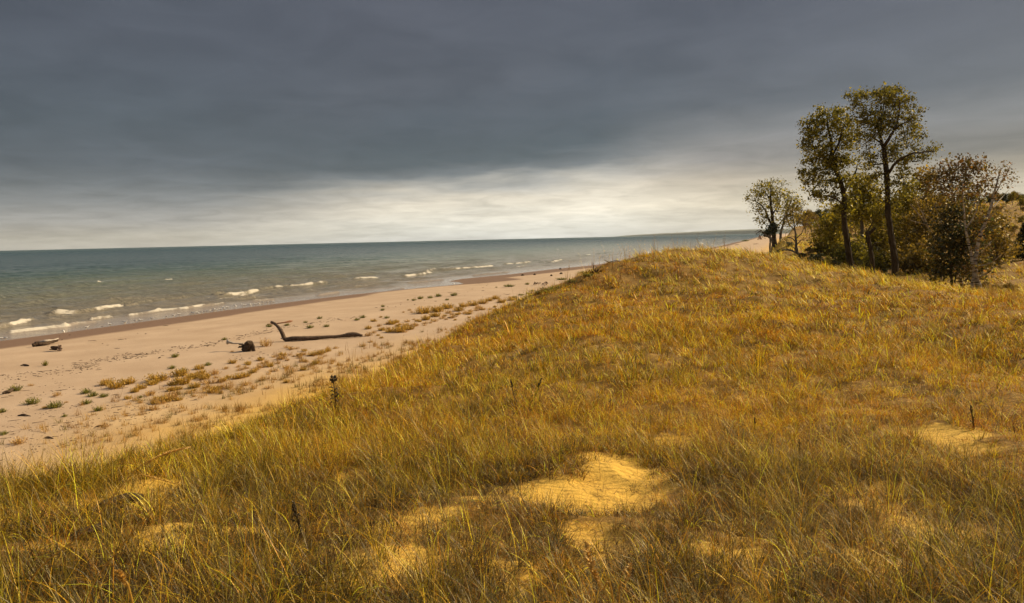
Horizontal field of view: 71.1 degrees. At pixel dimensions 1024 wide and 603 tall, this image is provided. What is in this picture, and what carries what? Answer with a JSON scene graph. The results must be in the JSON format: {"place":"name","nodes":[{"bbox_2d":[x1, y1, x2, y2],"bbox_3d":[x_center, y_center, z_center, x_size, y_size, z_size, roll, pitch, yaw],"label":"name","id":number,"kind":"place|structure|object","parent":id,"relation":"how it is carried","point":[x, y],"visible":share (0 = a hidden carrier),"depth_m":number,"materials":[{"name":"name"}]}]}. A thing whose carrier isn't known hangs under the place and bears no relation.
{"place":"outdoors","nodes":[
{"label":"outdoors","id":0,"kind":"place"},
{"bbox_2d":[0,233,785,340],"bbox_3d":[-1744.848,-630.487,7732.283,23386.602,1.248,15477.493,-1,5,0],"label":"water","id":1,"kind":"structure","parent":0,"point":[49,292],"depth_m":233.82,"materials":[{"name":"liquid"}]},
{"bbox_2d":[0,201,1023,602],"bbox_3d":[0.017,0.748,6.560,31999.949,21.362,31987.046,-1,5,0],"label":"ground","id":2,"kind":"structure","parent":0,"point":[148,337],"depth_m":31.19,"materials":[{"name":"beige sand"}]},
{"bbox_2d":[2,388,13,393],"bbox_3d":[-27.925,4.986,39.822,0.276,0.212,0.769,-1,5,9],"label":"driftwood log","id":3,"kind":"object","parent":2,"relation":"on","point":[8,391],"visible":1,"depth_m":39.66,"materials":[{"name":"brown wood"}]},
{"bbox_2d":[6,384,21,390],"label":"beach plant","id":4,"kind":"object","parent":2,"relation":"on","point":[17,388],"visible":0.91,"depth_m":40.36,"materials":[{"name":"green plant"}]},
{"bbox_2d":[9,435,26,444],"bbox_3d":[-20.164,5.644,29.167,0.651,0.341,0.717,-2,5,-10],"label":"dry beach plant","id":5,"kind":"object","parent":2,"relation":"on","point":[18,441],"visible":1,"depth_m":29.19,"materials":[{"name":"brown plant"}]},
{"bbox_2d":[20,397,40,404],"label":"beach plant","id":6,"kind":"object","parent":2,"relation":"on","point":[29,401],"visible":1,"depth_m":36.80,"materials":[{"name":"green plant"}]},
{"bbox_2d":[32,338,58,346],"bbox_3d":[-41.915,3.653,64.756,1.081,0.501,3.272,-1,5,7],"label":"driftwood log","id":7,"kind":"object","parent":2,"relation":"on","point":[42,343],"visible":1,"depth_m":63.95,"materials":[{"name":"brown wood"}]},
{"bbox_2d":[46,400,64,408],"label":"beach plant","id":8,"kind":"object","parent":2,"relation":"on","point":[51,405],"visible":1,"depth_m":35.84,"materials":[{"name":"green plant"}]},
{"bbox_2d":[49,345,62,350],"bbox_3d":[-37.725,3.835,59.239,1.301,0.566,0.344,1,5,20],"label":"driftwood chunk","id":9,"kind":"object","parent":2,"relation":"on","point":[58,348],"visible":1,"depth_m":59.08,"materials":[{"name":"brown wood"}]},
{"bbox_2d":[80,399,91,404],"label":"beach plant","id":10,"kind":"object","parent":2,"relation":"on","point":[87,402],"visible":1,"depth_m":36.53,"materials":[{"name":"green plant"}]},
{"bbox_2d":[80,388,92,393],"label":"beach plant","id":11,"kind":"object","parent":2,"relation":"on","point":[83,391],"visible":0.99,"depth_m":39.09,"materials":[{"name":"green plant"}]},
{"bbox_2d":[85,391,98,396],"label":"beach plant","id":12,"kind":"object","parent":2,"relation":"on","point":[93,393],"visible":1,"depth_m":38.45,"materials":[{"name":"green plant"}]},
{"bbox_2d":[97,377,113,385],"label":"beach grass tuft","id":13,"kind":"object","parent":2,"relation":"on","point":[103,382],"visible":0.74,"depth_m":41.39,"materials":[{"name":"yellow plant"}]},
{"bbox_2d":[70,492,143,539],"bbox_3d":[-3.404,1.840,6.034,0.492,0.447,1.556,-4,6,-25],"label":"buried driftwood","id":14,"kind":"object","parent":2,"relation":"on","point":[99,524],"visible":0.4,"depth_m":6.59,"materials":[{"name":"brown wood"}]},
{"bbox_2d":[24,446,191,602],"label":"grass seed stalk","id":15,"kind":"object","parent":2,"relation":"on","point":[165,453],"depth_m":2.28,"materials":[{"name":"yellow plant"}]},
{"bbox_2d":[105,379,126,388],"bbox_3d":[-22.369,4.641,40.580,1.168,0.528,1.246,2,6,30],"label":"beach grass tuft","id":16,"kind":"object","parent":2,"relation":"on","point":[117,385],"visible":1,"depth_m":40.46,"materials":[{"name":"yellow plant"}]},
{"bbox_2d":[114,569,133,602],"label":"grass seed stalk","id":17,"kind":"object","parent":2,"relation":"on","point":[120,575],"depth_m":1.86,"materials":[{"name":"brown plant"}]},
{"bbox_2d":[118,376,137,384],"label":"beach grass tuft","id":18,"kind":"object","parent":2,"relation":"on","point":[129,381],"visible":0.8,"depth_m":41.49,"materials":[{"name":"yellow plant"}]},
{"bbox_2d":[86,474,179,602],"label":"grass seed stalk","id":19,"kind":"object","parent":2,"relation":"on","point":[154,477],"depth_m":2.49,"materials":[{"name":"yellow plant"}]},
{"bbox_2d":[129,387,140,392],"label":"beach grass tuft","id":20,"kind":"object","parent":2,"relation":"on","point":[135,390],"visible":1,"depth_m":39.19,"materials":[{"name":"yellow plant"}]},
{"bbox_2d":[135,383,147,388],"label":"beach grass tuft","id":21,"kind":"object","parent":2,"relation":"on","point":[140,386],"visible":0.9,"depth_m":40.11,"materials":[{"name":"yellow plant"}]},
{"bbox_2d":[145,379,159,384],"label":"beach grass tuft","id":22,"kind":"object","parent":2,"relation":"on","point":[150,382],"visible":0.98,"depth_m":41.16,"materials":[{"name":"yellow plant"}]},
{"bbox_2d":[142,372,170,381],"bbox_3d":[-20.891,4.426,42.080,1.485,0.584,1.468,-6,7,-41],"label":"beach grass tuft","id":23,"kind":"object","parent":2,"relation":"on","point":[156,377],"visible":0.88,"depth_m":42.02,"materials":[{"name":"yellow plant"}]},
{"bbox_2d":[161,396,172,401],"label":"beach grass tuft","id":24,"kind":"object","parent":2,"relation":"on","point":[168,399],"visible":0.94,"depth_m":36.51,"materials":[{"name":"yellow plant"}]},
{"bbox_2d":[165,385,177,391],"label":"beach grass tuft","id":25,"kind":"object","parent":2,"relation":"on","point":[171,388],"visible":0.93,"depth_m":39.25,"materials":[{"name":"yellow plant"}]},
{"bbox_2d":[168,368,189,376],"bbox_3d":[-20.248,4.272,43.576,1.295,0.549,1.214,-3,5,-23],"label":"beach grass tuft","id":26,"kind":"object","parent":2,"relation":"on","point":[179,372],"visible":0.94,"depth_m":43.48,"materials":[{"name":"yellow plant"}]},
{"bbox_2d":[168,375,192,384],"bbox_3d":[-19.062,4.488,41.232,1.364,0.578,1.279,-2,5,-8],"label":"beach grass tuft","id":27,"kind":"object","parent":2,"relation":"on","point":[183,381],"visible":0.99,"depth_m":41.14,"materials":[{"name":"yellow plant"}]},
{"bbox_2d":[185,372,201,378],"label":"beach grass tuft","id":28,"kind":"object","parent":2,"relation":"on","point":[193,376],"visible":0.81,"depth_m":42.78,"materials":[{"name":"yellow plant"}]},
{"bbox_2d":[188,382,200,387],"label":"beach grass tuft","id":29,"kind":"object","parent":2,"relation":"on","point":[197,385],"visible":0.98,"depth_m":40.06,"materials":[{"name":"yellow plant"}]},
{"bbox_2d":[192,364,205,369],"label":"beach grass tuft","id":30,"kind":"object","parent":2,"relation":"on","point":[198,367],"visible":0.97,"depth_m":45.72,"materials":[{"name":"yellow plant"}]},
{"bbox_2d":[197,374,210,379],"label":"beach grass tuft","id":31,"kind":"object","parent":2,"relation":"on","point":[204,377],"visible":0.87,"depth_m":42.40,"materials":[{"name":"yellow plant"}]},
{"bbox_2d":[201,377,215,383],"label":"dry beach plant","id":32,"kind":"object","parent":2,"relation":"on","point":[208,381],"visible":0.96,"depth_m":41.13,"materials":[{"name":"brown plant"}]},
{"bbox_2d":[205,386,220,392],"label":"beach grass tuft","id":33,"kind":"object","parent":2,"relation":"on","point":[210,390],"visible":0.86,"depth_m":38.68,"materials":[{"name":"yellow plant"}]},
{"bbox_2d":[232,373,243,378],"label":"beach grass tuft","id":34,"kind":"object","parent":2,"relation":"on","point":[236,377],"visible":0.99,"depth_m":42.37,"materials":[{"name":"yellow plant"}]},
{"bbox_2d":[226,339,255,351],"bbox_3d":[-20.104,3.323,53.146,2.402,0.992,0.880,-1,5,7],"label":"driftwood stump","id":35,"kind":"object","parent":2,"relation":"on","point":[247,345],"visible":0.99,"depth_m":52.78,"materials":[{"name":"brown wood"}]},
{"bbox_2d":[237,371,251,376],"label":"beach grass tuft","id":36,"kind":"object","parent":2,"relation":"on","point":[247,374],"visible":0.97,"depth_m":42.85,"materials":[{"name":"yellow plant"}]},
{"bbox_2d":[0,287,508,452],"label":"beach debris","id":37,"kind":"object","parent":2,"relation":"on","point":[142,353],"visible":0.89,"depth_m":45.64,"materials":[{"name":"brown wood"}]},
{"bbox_2d":[259,338,273,346],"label":"dry beach plant","id":38,"kind":"object","parent":2,"relation":"on","point":[266,344],"visible":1,"depth_m":55.31,"materials":[{"name":"brown plant"}]},
{"bbox_2d":[291,500,302,544],"bbox_3d":[-1.542,1.592,5.146,0.096,0.343,0.044,-1,5,0],"label":"dead flower stalk","id":39,"kind":"object","parent":2,"relation":"on","point":[294,509],"visible":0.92,"depth_m":5.14,"materials":[{"name":"brown plant"}]},
{"bbox_2d":[270,321,362,341],"bbox_3d":[-16.017,2.352,58.423,7.434,1.655,1.493,-2,5,-4],"label":"driftwood log","id":40,"kind":"object","parent":2,"relation":"on","point":[304,338],"visible":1,"depth_m":58.25,"materials":[{"name":"brown wood"}]},
{"bbox_2d":[329,375,338,412],"bbox_3d":[-3.474,1.817,14.002,0.211,0.782,0.176,-1,5,0],"label":"dead flower stalk","id":41,"kind":"object","parent":2,"relation":"on","point":[333,380],"visible":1,"depth_m":13.99,"materials":[{"name":"brown plant"}]},
{"bbox_2d":[0,248,682,481],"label":"sparse dune foot growth","id":42,"kind":"object","parent":2,"relation":"on","point":[237,392],"visible":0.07,"depth_m":35.50,"materials":[{"name":"yellow plant"}]},
{"bbox_2d":[392,326,409,332],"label":"beach grass tuft","id":43,"kind":"object","parent":2,"relation":"on","point":[396,329],"visible":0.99,"depth_m":61.81,"materials":[{"name":"yellow plant"}]},
{"bbox_2d":[412,305,431,313],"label":"beach grass tuft","id":44,"kind":"object","parent":2,"relation":"on","point":[427,310],"visible":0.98,"depth_m":78.17,"materials":[{"name":"yellow plant"}]},
{"bbox_2d":[421,315,430,319],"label":"beach grass tuft","id":45,"kind":"object","parent":2,"relation":"on","point":[428,317],"visible":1,"depth_m":71.08,"materials":[{"name":"yellow plant"}]},
{"bbox_2d":[428,311,442,316],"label":"beach grass tuft","id":46,"kind":"object","parent":2,"relation":"on","point":[434,314],"visible":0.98,"depth_m":73.79,"materials":[{"name":"yellow plant"}]},
{"bbox_2d":[429,305,444,311],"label":"beach grass tuft","id":47,"kind":"object","parent":2,"relation":"on","point":[437,309],"visible":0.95,"depth_m":79.47,"materials":[{"name":"yellow plant"}]},
{"bbox_2d":[440,303,454,308],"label":"beach grass tuft","id":48,"kind":"object","parent":2,"relation":"on","point":[447,306],"visible":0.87,"depth_m":82.64,"materials":[{"name":"yellow plant"}]},
{"bbox_2d":[451,305,464,310],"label":"beach grass tuft","id":49,"kind":"object","parent":2,"relation":"on","point":[458,309],"visible":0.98,"depth_m":79.59,"materials":[{"name":"yellow plant"}]},
{"bbox_2d":[458,302,468,306],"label":"beach grass tuft","id":50,"kind":"object","parent":2,"relation":"on","point":[464,305],"visible":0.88,"depth_m":84.20,"materials":[{"name":"yellow plant"}]},
{"bbox_2d":[467,300,478,305],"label":"beach grass tuft","id":51,"kind":"object","parent":2,"relation":"on","point":[474,303],"visible":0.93,"depth_m":85.55,"materials":[{"name":"yellow plant"}]},
{"bbox_2d":[496,297,506,302],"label":"beach grass tuft","id":52,"kind":"object","parent":2,"relation":"on","point":[500,300],"visible":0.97,"depth_m":88.70,"materials":[{"name":"yellow plant"}]},
{"bbox_2d":[0,200,1023,602],"bbox_3d":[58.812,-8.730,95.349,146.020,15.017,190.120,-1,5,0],"label":"dune grass","id":53,"kind":"structure","parent":2,"relation":"on","point":[288,572],"depth_m":7.94,"materials":[{"name":"yellow plant"}]},
{"bbox_2d":[1,332,1023,602],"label":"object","id":54,"kind":"object","parent":2,"relation":"on","point":[551,510],"depth_m":6.19,"materials":[{"name":"yellow plant"}]},
{"bbox_2d":[538,286,558,291],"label":"beach plant","id":55,"kind":"object","parent":2,"relation":"on","point":[547,289],"visible":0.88,"depth_m":39.29,"materials":[{"name":"green plant"}]},
{"bbox_2d":[584,264,600,272],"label":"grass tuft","id":56,"kind":"object","parent":2,"relation":"on","point":[595,270],"visible":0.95,"depth_m":43.38,"materials":[{"name":"brown plant"}]},
{"bbox_2d":[582,541,613,602],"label":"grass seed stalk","id":57,"kind":"object","parent":2,"relation":"on","point":[591,562],"depth_m":1.82,"materials":[{"name":"beige plant"}]},
{"bbox_2d":[618,562,632,602],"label":"grass seed stalk","id":58,"kind":"object","parent":2,"relation":"on","point":[628,569],"depth_m":1.99,"materials":[{"name":"beige plant"}]},
{"bbox_2d":[755,229,772,254],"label":"dead leaning tree","id":59,"kind":"object","parent":2,"relation":"on","point":[760,231],"visible":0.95,"depth_m":167.35,"materials":[{"name":"brown wood"}]},
{"bbox_2d":[742,177,793,247],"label":"cottonwood tree","id":60,"kind":"object","parent":2,"relation":"on","point":[770,188],"visible":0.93,"depth_m":176.47,"materials":[{"name":"green plant"}]},
{"bbox_2d":[761,222,781,253],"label":"dark bush","id":61,"kind":"object","parent":2,"relation":"on","point":[771,229],"visible":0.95,"depth_m":168.98,"materials":[{"name":"green plant"}]},
{"bbox_2d":[774,189,808,242],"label":"cottonwood tree","id":62,"kind":"object","parent":2,"relation":"on","point":[786,207],"visible":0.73,"depth_m":170.65,"materials":[{"name":"green plant"}]},
{"bbox_2d":[777,199,809,254],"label":"bare sapling","id":63,"kind":"object","parent":2,"relation":"on","point":[796,236],"visible":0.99,"depth_m":91.59,"materials":[{"name":"grey plant"}]},
{"bbox_2d":[798,252,806,259],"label":"hillside tree","id":64,"kind":"object","parent":2,"relation":"on","point":[802,254],"visible":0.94,"depth_m":83.94,"materials":[{"name":"green plant"}]},
{"bbox_2d":[795,209,813,233],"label":"hillside tree","id":65,"kind":"object","parent":2,"relation":"on","point":[807,213],"visible":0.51,"depth_m":193.61,"materials":[{"name":"green plant"}]},
{"bbox_2d":[803,215,810,229],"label":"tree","id":66,"kind":"object","parent":2,"relation":"on","point":[808,217],"visible":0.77,"depth_m":167.43,"materials":[{"name":"green plant"}]},
{"bbox_2d":[803,247,814,254],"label":"hillside tree","id":67,"kind":"object","parent":2,"relation":"on","point":[810,250],"visible":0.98,"depth_m":89.60,"materials":[{"name":"green plant"}]},
{"bbox_2d":[801,211,818,232],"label":"hillside tree","id":68,"kind":"object","parent":2,"relation":"on","point":[816,215],"visible":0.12,"depth_m":203.72,"materials":[{"name":"green plant"}]},
{"bbox_2d":[810,253,824,263],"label":"hillside tree","id":69,"kind":"object","parent":2,"relation":"on","point":[817,257],"visible":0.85,"depth_m":79.84,"materials":[{"name":"green plant"}]},
{"bbox_2d":[813,208,824,227],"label":"hillside tree","id":70,"kind":"object","parent":2,"relation":"on","point":[818,210],"visible":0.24,"depth_m":212.53,"materials":[{"name":"green plant"}]},
{"bbox_2d":[814,243,823,254],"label":"hillside tree","id":71,"kind":"object","parent":2,"relation":"on","point":[816,250],"visible":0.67,"depth_m":91.83,"materials":[{"name":"green plant"}]},
{"bbox_2d":[820,255,832,265],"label":"hillside tree","id":72,"kind":"object","parent":2,"relation":"on","point":[828,258],"visible":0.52,"depth_m":77.95,"materials":[{"name":"green plant"}]},
{"bbox_2d":[803,200,854,255],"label":"thicket tree","id":73,"kind":"object","parent":2,"relation":"on","point":[830,222],"visible":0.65,"depth_m":91.13,"materials":[{"name":"green plant"}]},
{"bbox_2d":[795,102,869,269],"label":"cottonwood tree","id":74,"kind":"object","parent":2,"relation":"on","point":[827,161],"visible":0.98,"depth_m":75.79,"materials":[{"name":"green plant"}]},
{"bbox_2d":[830,259,840,268],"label":"hillside tree","id":75,"kind":"object","parent":2,"relation":"on","point":[835,262],"visible":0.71,"depth_m":76.01,"materials":[{"name":"green plant"}]},
{"bbox_2d":[836,263,848,270],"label":"hillside tree","id":76,"kind":"object","parent":2,"relation":"on","point":[842,265],"visible":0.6,"depth_m":73.73,"materials":[{"name":"green plant"}]},
{"bbox_2d":[834,224,859,235],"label":"hillside tree","id":77,"kind":"object","parent":2,"relation":"on","point":[851,229],"visible":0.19,"depth_m":110.96,"materials":[{"name":"green plant"}]},
{"bbox_2d":[823,233,879,264],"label":"bush","id":78,"kind":"object","parent":2,"relation":"on","point":[855,248],"visible":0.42,"depth_m":83.20,"materials":[{"name":"green plant"}]},
{"bbox_2d":[837,163,891,255],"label":"young cottonwood","id":79,"kind":"object","parent":2,"relation":"on","point":[869,210],"visible":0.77,"depth_m":86.86,"materials":[{"name":"green plant"}]},
{"bbox_2d":[855,246,891,269],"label":"bush","id":80,"kind":"object","parent":2,"relation":"on","point":[880,264],"visible":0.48,"depth_m":79.27,"materials":[{"name":"green plant"}]},
{"bbox_2d":[865,220,883,272],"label":"dead tree snag","id":81,"kind":"object","parent":2,"relation":"on","point":[868,233],"visible":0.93,"depth_m":69.74,"materials":[{"name":"brown wood"}]},
{"bbox_2d":[853,199,901,252],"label":"thicket tree","id":82,"kind":"object","parent":2,"relation":"on","point":[876,236],"visible":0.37,"depth_m":94.94,"materials":[{"name":"green plant"}]},
{"bbox_2d":[836,81,944,276],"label":"cottonwood tree","id":83,"kind":"object","parent":2,"relation":"on","point":[879,123],"visible":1,"depth_m":71.68,"materials":[{"name":"green plant"}]},
{"bbox_2d":[879,177,927,256],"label":"thicket tree","id":84,"kind":"object","parent":2,"relation":"on","point":[904,207],"visible":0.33,"depth_m":89.01,"materials":[{"name":"green plant"}]},
{"bbox_2d":[884,240,947,273],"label":"bush","id":85,"kind":"object","parent":2,"relation":"on","point":[910,260],"visible":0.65,"depth_m":75.35,"materials":[{"name":"green plant"}]},
{"bbox_2d":[896,162,955,257],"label":"thicket tree","id":86,"kind":"object","parent":2,"relation":"on","point":[917,230],"visible":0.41,"depth_m":83.28,"materials":[{"name":"green plant"}]},
{"bbox_2d":[908,193,973,283],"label":"tree","id":87,"kind":"object","parent":2,"relation":"on","point":[924,219],"visible":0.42,"depth_m":65.64,"materials":[{"name":"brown plant"}]},
{"bbox_2d":[914,152,994,287],"bbox_3d":[34.509,-6.014,55.897,6.283,11.278,3.109,-1,5,0],"label":"birch tree","id":88,"kind":"object","parent":2,"relation":"on","point":[949,173],"visible":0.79,"depth_m":55.24,"materials":[{"name":"brown plant"}]},
{"bbox_2d":[911,199,1007,285],"bbox_3d":[33.550,-4.073,53.806,6.493,7.254,4.006,-1,5,0],"label":"evergreen bush","id":89,"kind":"object","parent":2,"relation":"on","point":[952,241],"visible":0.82,"depth_m":53.52,"materials":[{"name":"green plant"}]},
{"bbox_2d":[968,405,974,428],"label":"dead flower stalk","id":90,"kind":"object","parent":2,"relation":"on","point":[971,411],"visible":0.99,"depth_m":10.46,"materials":[{"name":"brown plant"}]},
{"bbox_2d":[973,195,987,203],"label":"hillside tree","id":91,"kind":"object","parent":2,"relation":"on","point":[981,200],"visible":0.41,"depth_m":158.07,"materials":[{"name":"green plant"}]},
{"bbox_2d":[948,160,1019,289],"bbox_3d":[34.033,-5.209,51.870,4.320,9.869,7.113,3,7,43],"label":"birch tree","id":92,"kind":"object","parent":2,"relation":"on","point":[975,279],"visible":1,"depth_m":51.70,"materials":[{"name":"brown plant"}]},
{"bbox_2d":[981,280,991,288],"bbox_3d":[37.035,-1.163,56.219,1.038,1.003,1.310,1,5,23],"label":"hillside tree","id":93,"kind":"object","parent":2,"relation":"on","point":[986,282],"visible":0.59,"depth_m":55.95,"materials":[{"name":"green plant"}]},
{"bbox_2d":[955,201,1023,269],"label":"thicket tree","id":94,"kind":"object","parent":2,"relation":"on","point":[998,248],"visible":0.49,"depth_m":73.19,"materials":[{"name":"green plant"}]},
{"bbox_2d":[983,283,1004,290],"bbox_3d":[33.780,-0.786,50.239,1.326,1.015,1.050,1,6,27],"label":"hillside tree","id":95,"kind":"object","parent":2,"relation":"on","point":[992,285],"visible":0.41,"depth_m":50.17,"materials":[{"name":"green plant"}]},
{"bbox_2d":[982,273,1007,299],"bbox_3d":[23.363,-0.739,34.847,2.371,1.513,1.863,-4,6,-32],"label":"dry stem spray","id":96,"kind":"object","parent":2,"relation":"on","point":[988,295],"visible":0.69,"depth_m":34.92,"materials":[{"name":"yellow plant"}]},
{"bbox_2d":[987,191,1003,201],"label":"hillside tree","id":97,"kind":"object","parent":2,"relation":"on","point":[997,197],"visible":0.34,"depth_m":163.16,"materials":[{"name":"green plant"}]},
{"bbox_2d":[1000,194,1008,202],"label":"hillside tree","id":98,"kind":"object","parent":2,"relation":"on","point":[1005,196],"visible":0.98,"depth_m":138.75,"materials":[{"name":"green plant"}]},
{"bbox_2d":[1001,282,1018,291],"bbox_3d":[34.884,-0.790,50.156,1.174,1.134,1.482,1,5,23],"label":"hillside tree","id":99,"kind":"object","parent":2,"relation":"on","point":[1010,286],"visible":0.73,"depth_m":49.99,"materials":[{"name":"green plant"}]},
{"bbox_2d":[1007,192,1015,204],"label":"hillside tree","id":100,"kind":"object","parent":2,"relation":"on","point":[1011,196],"visible":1,"depth_m":138.72,"materials":[{"name":"green plant"}]},
{"bbox_2d":[1008,223,1023,259],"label":"pine tree","id":101,"kind":"object","parent":2,"relation":"on","point":[1020,241],"visible":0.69,"depth_m":77.76,"materials":[{"name":"green plant"}]},
{"bbox_2d":[1017,197,1023,206],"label":"hillside tree","id":102,"kind":"object","parent":2,"relation":"on","point":[1021,202],"visible":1,"depth_m":128.82,"materials":[{"name":"green plant"}]},
{"bbox_2d":[0,0,1023,250],"label":"sky","id":103,"kind":"structure","parent":0,"point":[124,123],"materials":[{"name":"grey"}]},
{"bbox_2d":[616,228,791,236],"bbox_3d":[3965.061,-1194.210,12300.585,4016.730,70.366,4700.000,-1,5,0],"label":"headland hills","id":104,"kind":"structure","parent":0,"point":[749,231],"depth_m":10831.75,"materials":[{"name":"grey"}]},
{"bbox_2d":[993,281,1022,303],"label":"dry stem spray","id":105,"kind":"object","parent":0,"point":[1014,296],"visible":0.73,"depth_m":30.13,"materials":[{"name":"yellow plant"}]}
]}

